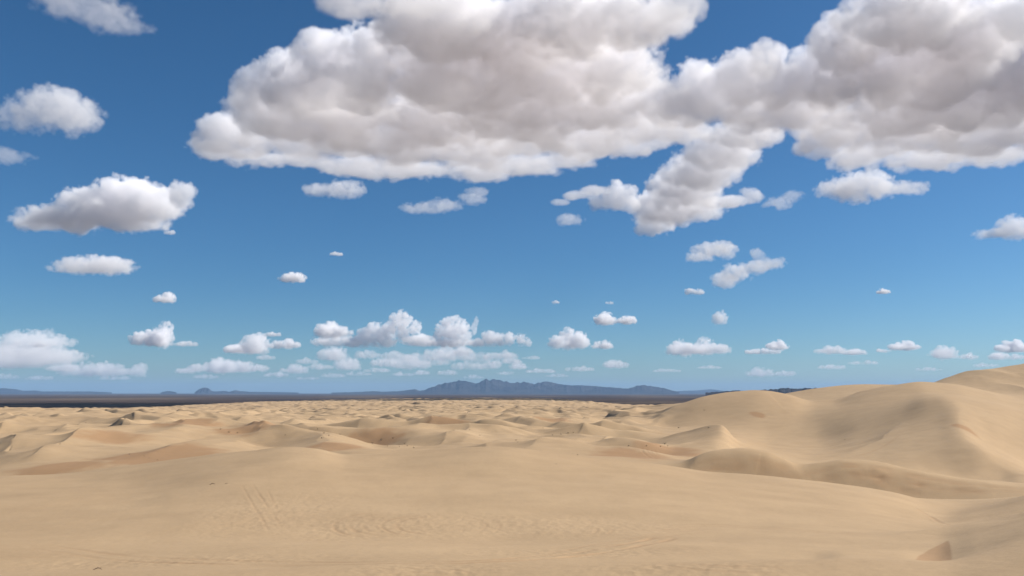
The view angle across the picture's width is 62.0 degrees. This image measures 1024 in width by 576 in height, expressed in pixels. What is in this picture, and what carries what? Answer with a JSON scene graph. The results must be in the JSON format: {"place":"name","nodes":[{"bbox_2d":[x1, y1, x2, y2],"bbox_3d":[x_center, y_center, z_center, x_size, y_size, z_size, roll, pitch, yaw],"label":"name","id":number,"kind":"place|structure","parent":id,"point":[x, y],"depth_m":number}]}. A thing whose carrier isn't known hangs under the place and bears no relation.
{"place":"outdoors","nodes":[
{"label":"outdoors","id":0,"kind":"place"},
{"bbox_2d":[0,388,111,393],"bbox_3d":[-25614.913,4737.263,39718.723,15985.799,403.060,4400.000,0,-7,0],"label":"mountain range","id":1,"kind":"structure","parent":0,"point":[8,391],"depth_m":38664.92},
{"bbox_2d":[161,391,176,393],"bbox_3d":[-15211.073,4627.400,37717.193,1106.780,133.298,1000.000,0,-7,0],"label":"mountain range","id":2,"kind":"structure","parent":0,"point":[167,392],"depth_m":37510.51},
{"bbox_2d":[195,388,298,393],"bbox_3d":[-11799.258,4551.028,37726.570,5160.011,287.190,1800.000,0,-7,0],"label":"mountain range","id":3,"kind":"structure","parent":0,"point":[204,391],"depth_m":37258.84},
{"bbox_2d":[0,393,705,407],"bbox_3d":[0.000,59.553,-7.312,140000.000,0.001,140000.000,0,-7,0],"label":"desert plain","id":4,"kind":"structure","parent":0,"point":[121,400],"depth_m":8717.88},
{"bbox_2d":[331,379,678,393],"bbox_3d":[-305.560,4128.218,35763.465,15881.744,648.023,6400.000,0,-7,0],"label":"mountain range","id":5,"kind":"structure","parent":0,"point":[487,386],"depth_m":34147.08},
{"bbox_2d":[0,364,1023,575],"bbox_3d":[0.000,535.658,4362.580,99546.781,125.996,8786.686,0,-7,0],"label":"sand dunes","id":6,"kind":"structure","parent":0,"point":[917,479],"depth_m":134.36},
{"bbox_2d":[0,0,1023,392],"label":"sky","id":7,"kind":"structure","parent":0,"point":[299,196]},
{"bbox_2d":[677,389,721,393],"bbox_3d":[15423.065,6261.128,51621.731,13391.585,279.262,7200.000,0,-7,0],"label":"mountain range","id":8,"kind":"structure","parent":0,"point":[696,392],"depth_m":49802.29},
{"bbox_2d":[705,388,814,395],"bbox_3d":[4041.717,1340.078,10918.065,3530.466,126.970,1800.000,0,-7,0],"label":"mountain range","id":9,"kind":"structure","parent":0,"point":[784,390],"depth_m":10740.15}
]}

